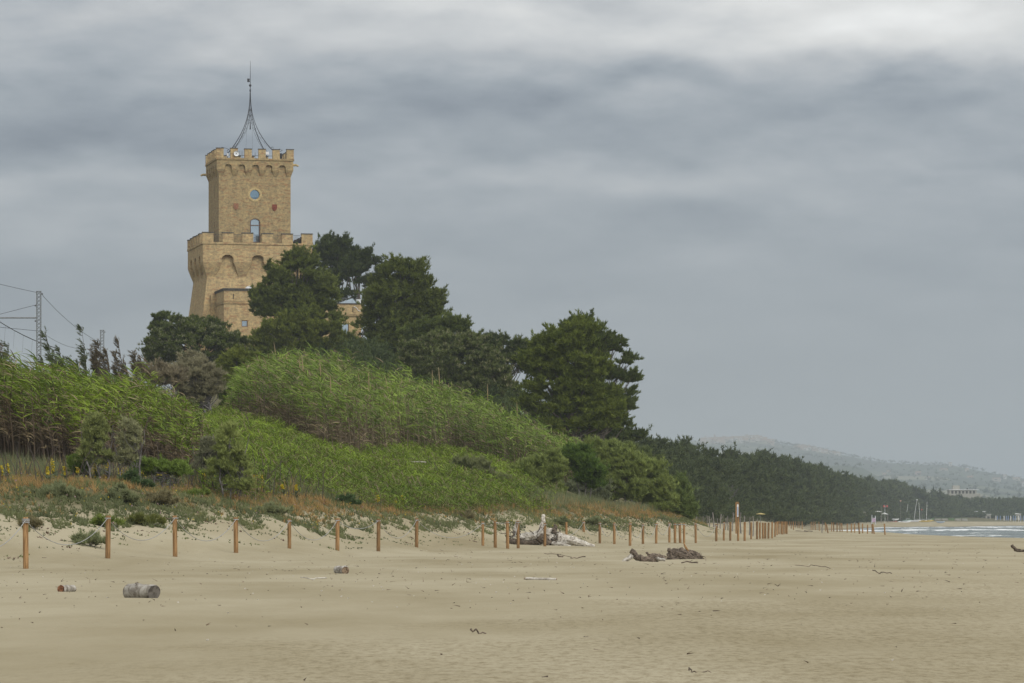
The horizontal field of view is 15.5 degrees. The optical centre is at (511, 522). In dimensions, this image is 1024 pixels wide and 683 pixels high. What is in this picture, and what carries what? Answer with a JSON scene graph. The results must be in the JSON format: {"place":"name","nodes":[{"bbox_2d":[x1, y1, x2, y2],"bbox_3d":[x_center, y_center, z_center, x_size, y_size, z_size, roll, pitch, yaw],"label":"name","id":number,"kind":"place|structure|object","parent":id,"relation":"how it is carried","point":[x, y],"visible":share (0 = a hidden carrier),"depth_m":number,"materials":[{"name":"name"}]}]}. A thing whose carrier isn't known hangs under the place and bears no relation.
{"place":"outdoors","nodes":[
{"label":"outdoors","id":0,"kind":"place"},
{"bbox_2d":[0,394,1023,682],"bbox_3d":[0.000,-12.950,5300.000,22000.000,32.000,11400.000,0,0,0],"label":"ground","id":1,"kind":"structure","parent":0,"point":[354,626],"depth_m":46.42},
{"bbox_2d":[0,340,9,364],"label":"windblown tree","id":2,"kind":"object","parent":1,"relation":"on","point":[7,347],"visible":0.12,"depth_m":170.21,"materials":[{"name":"green plant"}]},
{"bbox_2d":[0,291,42,360],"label":"lattice mast","id":3,"kind":"object","parent":1,"relation":"on","point":[36,317],"visible":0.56,"depth_m":329.87,"materials":[{"name":"metal"}]},
{"bbox_2d":[23,517,28,568],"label":"fence post","id":4,"kind":"object","parent":1,"relation":"on","point":[25,549],"visible":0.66,"depth_m":85.05,"materials":[{"name":"brown wood"}]},
{"bbox_2d":[0,518,723,546],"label":"fence rope","id":5,"kind":"object","parent":4,"relation":"attached to","point":[25,521],"visible":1,"depth_m":117.52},
{"bbox_2d":[15,511,45,528],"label":"dune shrub","id":6,"kind":"object","parent":1,"relation":"on","point":[35,522],"visible":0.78,"depth_m":105.72,"materials":[{"name":"green plant"}]},
{"bbox_2d":[37,326,61,376],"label":"windblown tree","id":7,"kind":"object","parent":1,"relation":"on","point":[50,357],"visible":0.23,"depth_m":175.97,"materials":[{"name":"green plant"}]},
{"bbox_2d":[31,478,86,497],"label":"dune shrub","id":8,"kind":"object","parent":1,"relation":"on","point":[59,488],"visible":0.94,"depth_m":117.63,"materials":[{"name":"green plant"}]},
{"bbox_2d":[53,345,75,373],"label":"windblown tree","id":9,"kind":"object","parent":1,"relation":"on","point":[58,349],"visible":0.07,"depth_m":177.31,"materials":[{"name":"green plant"}]},
{"bbox_2d":[57,585,75,591],"bbox_3d":[-6.663,1.000,56.536,0.138,0.140,0.348,0,0,33],"label":"driftwood log","id":10,"kind":"object","parent":1,"relation":"on","point":[66,588],"visible":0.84,"depth_m":56.47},
{"bbox_2d":[69,324,89,378],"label":"windblown tree","id":11,"kind":"object","parent":1,"relation":"on","point":[83,358],"visible":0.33,"depth_m":175.46,"materials":[{"name":"green plant"}]},
{"bbox_2d":[66,452,93,478],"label":"tamarisk","id":12,"kind":"object","parent":1,"relation":"on","point":[70,462],"visible":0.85,"depth_m":131.79,"materials":[{"name":"green plant"}]},
{"bbox_2d":[69,527,104,546],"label":"dune shrub","id":13,"kind":"object","parent":1,"relation":"on","point":[96,538],"visible":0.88,"depth_m":103.87,"materials":[{"name":"green plant"}]},
{"bbox_2d":[82,348,100,377],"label":"windblown tree","id":14,"kind":"object","parent":1,"relation":"on","point":[97,356],"visible":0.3,"depth_m":177.83,"materials":[{"name":"green plant"}]},
{"bbox_2d":[72,410,114,480],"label":"tamarisk","id":15,"kind":"object","parent":1,"relation":"on","point":[98,437],"visible":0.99,"depth_m":130.82,"materials":[{"name":"green plant"}]},
{"bbox_2d":[88,339,109,380],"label":"windblown tree","id":16,"kind":"object","parent":1,"relation":"on","point":[104,367],"visible":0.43,"depth_m":177.95,"materials":[{"name":"green plant"}]},
{"bbox_2d":[0,343,208,474],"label":"cane thicket","id":17,"kind":"object","parent":1,"relation":"on","point":[40,408],"visible":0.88,"depth_m":141.82,"materials":[{"name":"green plant"}]},
{"bbox_2d":[89,513,126,527],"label":"dune shrub","id":18,"kind":"object","parent":1,"relation":"on","point":[99,519],"visible":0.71,"depth_m":111.92,"materials":[{"name":"green plant"}]},
{"bbox_2d":[105,516,110,558],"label":"fence post","id":19,"kind":"object","parent":1,"relation":"on","point":[108,539],"visible":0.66,"depth_m":97.27,"materials":[{"name":"brown wood"}]},
{"bbox_2d":[110,334,128,381],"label":"windblown tree","id":20,"kind":"object","parent":1,"relation":"on","point":[118,364],"visible":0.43,"depth_m":179.93,"materials":[{"name":"green plant"}]},
{"bbox_2d":[99,480,140,504],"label":"dune shrub","id":21,"kind":"object","parent":1,"relation":"on","point":[114,492],"visible":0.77,"depth_m":120.82,"materials":[{"name":"green plant"}]},
{"bbox_2d":[110,414,144,479],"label":"tamarisk","id":22,"kind":"object","parent":1,"relation":"on","point":[132,440],"visible":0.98,"depth_m":130.87,"materials":[{"name":"green plant"}]},
{"bbox_2d":[123,348,144,383],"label":"windblown tree","id":23,"kind":"object","parent":1,"relation":"on","point":[132,366],"visible":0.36,"depth_m":180.14,"materials":[{"name":"green plant"}]},
{"bbox_2d":[117,466,155,487],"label":"dune shrub","id":24,"kind":"object","parent":1,"relation":"on","point":[132,475],"visible":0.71,"depth_m":128.77,"materials":[{"name":"green plant"}]},
{"bbox_2d":[123,582,159,597],"bbox_3d":[-5.075,0.953,51.757,0.255,0.277,0.606,0,0,-43],"label":"driftwood log","id":25,"kind":"object","parent":1,"relation":"on","point":[136,590],"visible":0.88,"depth_m":51.62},
{"bbox_2d":[126,511,167,525],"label":"dune shrub","id":26,"kind":"object","parent":1,"relation":"on","point":[137,518],"visible":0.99,"depth_m":113.89,"materials":[{"name":"green plant"}]},
{"bbox_2d":[141,309,171,387],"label":"conifer","id":27,"kind":"object","parent":1,"relation":"on","point":[158,317],"visible":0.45,"depth_m":411.61,"materials":[{"name":"green plant"}]},
{"bbox_2d":[130,453,194,488],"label":"tamarisk","id":28,"kind":"object","parent":1,"relation":"on","point":[178,468],"visible":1,"depth_m":131.87,"materials":[{"name":"green plant"}]},
{"bbox_2d":[0,438,324,497],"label":"dry stalks","id":29,"kind":"object","parent":1,"relation":"on","point":[191,480],"visible":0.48,"depth_m":133.43,"materials":[{"name":"brown plant"}]},
{"bbox_2d":[136,357,191,397],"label":"tamarisk","id":30,"kind":"object","parent":1,"relation":"on","point":[171,374],"visible":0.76,"depth_m":199.69,"materials":[{"name":"brown plant"}]},
{"bbox_2d":[142,485,186,505],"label":"dune shrub","id":31,"kind":"object","parent":1,"relation":"on","point":[164,496],"visible":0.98,"depth_m":123.79,"materials":[{"name":"green plant"}]},
{"bbox_2d":[172,516,176,556],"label":"fence post","id":32,"kind":"object","parent":1,"relation":"on","point":[174,537],"visible":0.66,"depth_m":102.71,"materials":[{"name":"brown wood"}]},
{"bbox_2d":[136,312,252,364],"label":"umbrella pine","id":33,"kind":"object","parent":1,"relation":"on","point":[167,340],"visible":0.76,"depth_m":393.51,"materials":[{"name":"green plant"}]},
{"bbox_2d":[167,347,228,412],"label":"tamarisk tree","id":34,"kind":"object","parent":1,"relation":"on","point":[205,384],"visible":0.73,"depth_m":204.57,"materials":[{"name":"grey plant"}]},
{"bbox_2d":[184,485,211,496],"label":"dune shrub","id":35,"kind":"object","parent":1,"relation":"on","point":[204,491],"visible":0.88,"depth_m":130.91,"materials":[{"name":"green plant"}]},
{"bbox_2d":[186,435,218,487],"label":"tamarisk","id":36,"kind":"object","parent":1,"relation":"on","point":[206,444],"visible":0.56,"depth_m":140.76,"materials":[{"name":"green plant"}]},
{"bbox_2d":[218,386,232,406],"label":"leafy bush","id":37,"kind":"object","parent":1,"relation":"on","point":[222,394],"visible":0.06,"depth_m":229.57,"materials":[{"name":"green plant"}]},
{"bbox_2d":[204,419,257,499],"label":"tamarisk","id":38,"kind":"object","parent":1,"relation":"on","point":[230,458],"visible":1,"depth_m":136.84,"materials":[{"name":"green plant"}]},
{"bbox_2d":[233,517,237,552],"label":"fence post","id":39,"kind":"object","parent":1,"relation":"on","point":[236,536],"visible":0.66,"depth_m":109.29,"materials":[{"name":"brown wood"}]},
{"bbox_2d":[212,343,270,399],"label":"leafy bush","id":40,"kind":"object","parent":1,"relation":"on","point":[230,358],"visible":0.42,"depth_m":289.34,"materials":[{"name":"green plant"}]},
{"bbox_2d":[184,147,312,357],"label":"watchtower","id":41,"kind":"structure","parent":1,"relation":"on","point":[243,239],"depth_m":480.38,"materials":[{"name":"stone"}]},
{"bbox_2d":[227,61,271,152],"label":"iron spire","id":42,"kind":"structure","parent":41,"relation":"on","point":[249,110],"depth_m":485.40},
{"bbox_2d":[248,188,261,201],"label":"round window","id":43,"kind":"structure","parent":41,"relation":"in","point":[253,195],"depth_m":481.00,"materials":[{"name":"blue glass"}]},
{"bbox_2d":[250,219,259,242],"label":"arched window","id":44,"kind":"structure","parent":41,"relation":"in","point":[254,224],"depth_m":481.06,"materials":[{"name":"blue glass"}]},
{"bbox_2d":[210,286,287,355],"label":"brick wing","id":45,"kind":"structure","parent":1,"relation":"on","point":[230,305],"depth_m":471.00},
{"bbox_2d":[255,500,294,515],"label":"dune shrub","id":46,"kind":"object","parent":1,"relation":"on","point":[270,506],"visible":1,"depth_m":134.76,"materials":[{"name":"green plant"}]},
{"bbox_2d":[287,519,290,548],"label":"fence post","id":47,"kind":"object","parent":1,"relation":"on","point":[289,533],"visible":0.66,"depth_m":117.14,"materials":[{"name":"brown wood"}]},
{"bbox_2d":[247,242,352,357],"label":"pine tree","id":48,"kind":"object","parent":1,"relation":"on","point":[287,288],"visible":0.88,"depth_m":428.64,"materials":[{"name":"green plant"}]},
{"bbox_2d":[247,298,359,363],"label":"pine tree","id":49,"kind":"object","parent":1,"relation":"on","point":[286,328],"visible":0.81,"depth_m":403.61,"materials":[{"name":"green plant"}]},
{"bbox_2d":[312,230,356,300],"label":"tall pine","id":50,"kind":"object","parent":1,"relation":"on","point":[333,249],"visible":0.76,"depth_m":519.14,"materials":[{"name":"green plant"}]},
{"bbox_2d":[306,298,362,355],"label":"brick house","id":51,"kind":"structure","parent":1,"relation":"on","point":[352,307],"depth_m":454.82,"materials":[{"name":"brick"}]},
{"bbox_2d":[335,518,339,550],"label":"fence post","id":52,"kind":"object","parent":1,"relation":"on","point":[337,538],"visible":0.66,"depth_m":124.86,"materials":[{"name":"brown wood"}]},
{"bbox_2d":[333,565,348,573],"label":"driftwood log","id":53,"kind":"object","parent":1,"relation":"on","point":[342,569],"visible":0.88,"depth_m":77.95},
{"bbox_2d":[335,492,361,504],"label":"dune shrub","id":54,"kind":"object","parent":1,"relation":"on","point":[348,497],"visible":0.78,"depth_m":151.85,"materials":[{"name":"green plant"}]},
{"bbox_2d":[0,447,707,539],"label":"dune grass","id":55,"kind":"structure","parent":1,"relation":"on","point":[576,503],"depth_m":139.11,"materials":[{"name":"green plant"}]},
{"bbox_2d":[334,244,386,337],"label":"tall pine","id":56,"kind":"object","parent":1,"relation":"on","point":[359,262],"visible":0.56,"depth_m":511.15,"materials":[{"name":"green plant"}]},
{"bbox_2d":[0,503,720,559],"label":"beach plants","id":57,"kind":"object","parent":1,"relation":"on","point":[309,530],"visible":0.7,"depth_m":127.55,"materials":[{"name":"green plant"}]},
{"bbox_2d":[376,519,380,550],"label":"fence post","id":58,"kind":"object","parent":1,"relation":"on","point":[378,537],"visible":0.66,"depth_m":127.14,"materials":[{"name":"brown wood"}]},
{"bbox_2d":[195,401,565,516],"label":"slope grass","id":59,"kind":"structure","parent":1,"relation":"on","point":[378,470],"depth_m":184.27,"materials":[{"name":"green plant"}]},
{"bbox_2d":[349,250,452,364],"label":"pine tree","id":60,"kind":"object","parent":1,"relation":"on","point":[405,293],"visible":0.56,"depth_m":393.65,"materials":[{"name":"green plant"}]},
{"bbox_2d":[415,518,417,546],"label":"fence post","id":61,"kind":"object","parent":1,"relation":"on","point":[416,534],"visible":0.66,"depth_m":139.12,"materials":[{"name":"brown wood"}]},
{"bbox_2d":[222,341,614,491],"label":"cane thicket","id":62,"kind":"object","parent":1,"relation":"on","point":[336,400],"visible":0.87,"depth_m":230.05,"materials":[{"name":"green plant"}]},
{"bbox_2d":[395,311,473,361],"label":"pine tree","id":63,"kind":"object","parent":1,"relation":"on","point":[416,328],"visible":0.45,"depth_m":384.19,"materials":[{"name":"green plant"}]},
{"bbox_2d":[308,333,584,440],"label":"undergrowth","id":64,"kind":"object","parent":1,"relation":"on","point":[375,350],"visible":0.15,"depth_m":350.21,"materials":[{"name":"green plant"}]},
{"bbox_2d":[389,327,521,402],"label":"stone pine","id":65,"kind":"object","parent":1,"relation":"on","point":[478,368],"visible":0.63,"depth_m":333.33,"materials":[{"name":"green plant"}]},
{"bbox_2d":[453,508,475,518],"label":"dune shrub","id":66,"kind":"object","parent":1,"relation":"on","point":[468,513],"visible":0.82,"depth_m":173.73,"materials":[{"name":"green plant"}]},
{"bbox_2d":[451,453,511,482],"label":"tamarisk","id":67,"kind":"object","parent":1,"relation":"on","point":[480,462],"visible":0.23,"depth_m":211.57,"materials":[{"name":"green plant"}]},
{"bbox_2d":[481,521,483,545],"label":"fence post","id":68,"kind":"object","parent":1,"relation":"on","point":[482,534],"visible":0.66,"depth_m":152.67,"materials":[{"name":"brown wood"}]},
{"bbox_2d":[494,521,496,547],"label":"fence post","id":69,"kind":"object","parent":1,"relation":"on","point":[495,534],"visible":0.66,"depth_m":150.34,"materials":[{"name":"brown wood"}]},
{"bbox_2d":[478,329,532,397],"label":"stone pine","id":70,"kind":"object","parent":1,"relation":"on","point":[512,345],"visible":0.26,"depth_m":361.24,"materials":[{"name":"green plant"}]},
{"bbox_2d":[506,521,508,548],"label":"fence post","id":71,"kind":"object","parent":1,"relation":"on","point":[507,535],"visible":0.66,"depth_m":150.21,"materials":[{"name":"brown wood"}]},
{"bbox_2d":[0,483,1023,680],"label":"beach litter","id":72,"kind":"object","parent":1,"relation":"on","point":[530,592],"visible":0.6,"depth_m":67.49,"materials":[{"name":"brown plant"}]},
{"bbox_2d":[516,521,519,547],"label":"fence post","id":73,"kind":"object","parent":1,"relation":"on","point":[518,536],"visible":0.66,"depth_m":156.28,"materials":[{"name":"brown wood"}]},
{"bbox_2d":[505,446,569,493],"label":"tamarisk","id":74,"kind":"object","parent":1,"relation":"on","point":[539,466],"visible":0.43,"depth_m":223.43,"materials":[{"name":"green plant"}]},
{"bbox_2d":[525,577,556,579],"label":"driftwood stick","id":75,"kind":"object","parent":1,"relation":"on","point":[530,578],"visible":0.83,"depth_m":68.67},
{"bbox_2d":[501,514,594,546],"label":"driftwood stump","id":76,"kind":"object","parent":1,"relation":"on","point":[553,535],"visible":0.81,"depth_m":163.14,"materials":[{"name":"grey wood"}]},
{"bbox_2d":[551,515,572,524],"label":"dune shrub","id":77,"kind":"object","parent":1,"relation":"on","point":[562,519],"visible":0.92,"depth_m":195.88,"materials":[{"name":"green plant"}]},
{"bbox_2d":[509,309,630,442],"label":"pine tree","id":78,"kind":"object","parent":1,"relation":"on","point":[596,406],"visible":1,"depth_m":299.13,"materials":[{"name":"green plant"}]},
{"bbox_2d":[560,440,611,496],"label":"tamarisk","id":79,"kind":"object","parent":1,"relation":"on","point":[587,471],"visible":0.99,"depth_m":227.55,"materials":[{"name":"green plant"}]},
{"bbox_2d":[555,477,616,501],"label":"tamarisk","id":80,"kind":"object","parent":1,"relation":"on","point":[599,491],"visible":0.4,"depth_m":233.41,"materials":[{"name":"green plant"}]},
{"bbox_2d":[582,515,609,525],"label":"dune shrub","id":81,"kind":"object","parent":1,"relation":"on","point":[594,519],"visible":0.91,"depth_m":204.59,"materials":[{"name":"green plant"}]},
{"bbox_2d":[558,307,645,440],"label":"windswept pine","id":82,"kind":"object","parent":1,"relation":"on","point":[610,340],"visible":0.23,"depth_m":317.62,"materials":[{"name":"green plant"}]},
{"bbox_2d":[578,424,651,442],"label":"pine tree","id":83,"kind":"object","parent":1,"relation":"on","point":[631,434],"visible":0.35,"depth_m":329.37,"materials":[{"name":"green plant"}]},
{"bbox_2d":[578,434,654,504],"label":"tamarisk","id":84,"kind":"object","parent":1,"relation":"on","point":[626,473],"visible":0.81,"depth_m":239.29,"materials":[{"name":"green plant"}]},
{"bbox_2d":[621,440,666,500],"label":"tamarisk","id":85,"kind":"object","parent":1,"relation":"on","point":[648,450],"visible":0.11,"depth_m":261.87,"materials":[{"name":"green plant"}]},
{"bbox_2d":[622,549,667,561],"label":"driftwood branch","id":86,"kind":"object","parent":1,"relation":"on","point":[651,557],"visible":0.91,"depth_m":100.61,"materials":[{"name":"grey wood"}]},
{"bbox_2d":[630,450,680,511],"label":"tamarisk","id":87,"kind":"object","parent":1,"relation":"on","point":[659,484],"visible":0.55,"depth_m":245.41,"materials":[{"name":"green plant"}]},
{"bbox_2d":[645,432,679,461],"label":"pine tree","id":88,"kind":"object","parent":1,"relation":"on","point":[660,441],"visible":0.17,"depth_m":450.61,"materials":[{"name":"green plant"}]},
{"bbox_2d":[664,471,700,519],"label":"tamarisk","id":89,"kind":"object","parent":1,"relation":"on","point":[688,507],"visible":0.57,"depth_m":251.47,"materials":[{"name":"green plant"}]},
{"bbox_2d":[666,542,704,559],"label":"driftwood","id":90,"kind":"object","parent":1,"relation":"on","point":[680,553],"visible":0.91,"depth_m":107.88,"materials":[{"name":"brown wood"}]},
{"bbox_2d":[674,435,706,461],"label":"pine tree","id":91,"kind":"object","parent":1,"relation":"on","point":[688,439],"visible":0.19,"depth_m":506.09,"materials":[{"name":"green plant"}]},
{"bbox_2d":[720,440,746,473],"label":"pine tree","id":92,"kind":"object","parent":1,"relation":"on","point":[737,455],"visible":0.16,"depth_m":608.70,"materials":[{"name":"green plant"}]},
{"bbox_2d":[735,502,738,533],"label":"beach sign","id":93,"kind":"object","parent":1,"relation":"on","point":[736,509],"visible":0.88,"depth_m":261.55,"materials":[{"name":"brown wood"}]},
{"bbox_2d":[694,516,792,524],"bbox_3d":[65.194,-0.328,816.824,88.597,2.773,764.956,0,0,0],"label":"dune scrub","id":94,"kind":"object","parent":1,"relation":"on","point":[723,519],"visible":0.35,"depth_m":524.39,"materials":[{"name":"green plant"}]},
{"bbox_2d":[754,448,782,469],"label":"pine tree","id":95,"kind":"object","parent":1,"relation":"on","point":[767,453],"visible":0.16,"depth_m":703.73,"materials":[{"name":"green plant"}]},
{"bbox_2d":[780,453,802,469],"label":"pine tree","id":96,"kind":"object","parent":1,"relation":"on","point":[795,461],"visible":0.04,"depth_m":788.25,"materials":[{"name":"green plant"}]},
{"bbox_2d":[617,434,1023,525],"bbox_3d":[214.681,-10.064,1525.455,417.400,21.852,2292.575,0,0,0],"label":"pine wood","id":97,"kind":"object","parent":1,"relation":"on","point":[809,493],"visible":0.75,"depth_m":755.73,"materials":[{"name":"green plant"}]},
{"bbox_2d":[809,461,834,477],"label":"pine tree","id":98,"kind":"object","parent":1,"relation":"on","point":[824,468],"visible":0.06,"depth_m":943.78,"materials":[{"name":"green plant"}]},
{"bbox_2d":[859,473,884,497],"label":"pine tree","id":99,"kind":"object","parent":1,"relation":"on","point":[870,478],"visible":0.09,"depth_m":1410.93,"materials":[{"name":"green plant"}]},
{"bbox_2d":[886,478,913,507],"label":"pine tree","id":100,"kind":"object","parent":1,"relation":"on","point":[908,493],"visible":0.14,"depth_m":1673.32,"materials":[{"name":"green plant"}]},
{"bbox_2d":[909,484,930,502],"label":"pine tree","id":101,"kind":"object","parent":1,"relation":"on","point":[919,492],"visible":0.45,"depth_m":1778.31,"materials":[{"name":"green plant"}]},
{"bbox_2d":[925,486,951,504],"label":"pine tree","id":102,"kind":"object","parent":1,"relation":"on","point":[941,495],"visible":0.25,"depth_m":1850.47,"materials":[{"name":"green plant"}]},
{"bbox_2d":[0,0,1023,478],"label":"sky","id":103,"kind":"structure","parent":0,"point":[804,218],"materials":[{"name":"grey"}]},
{"bbox_2d":[668,440,1023,498],"bbox_3d":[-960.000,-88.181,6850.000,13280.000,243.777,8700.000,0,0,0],"label":"hills","id":104,"kind":"structure","parent":0,"point":[866,469],"depth_m":7698.45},
{"bbox_2d":[640,438,1023,497],"bbox_3d":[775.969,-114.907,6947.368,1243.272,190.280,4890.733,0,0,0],"label":"hillside trees","id":105,"kind":"object","parent":104,"relation":"on","point":[922,485],"visible":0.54,"depth_m":7653.74,"materials":[{"name":"green plant"}]},
{"bbox_2d":[946,485,979,498],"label":"villa","id":106,"kind":"object","parent":104,"relation":"on","point":[966,492],"visible":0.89,"depth_m":2076.40,"materials":[{"name":"paint"}]},
{"bbox_2d":[839,526,1023,537],"bbox_3d":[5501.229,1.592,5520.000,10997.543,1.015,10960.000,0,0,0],"label":"sea","id":107,"kind":"structure","parent":0,"point":[999,531],"depth_m":616.91,"materials":[{"name":"liquid"}]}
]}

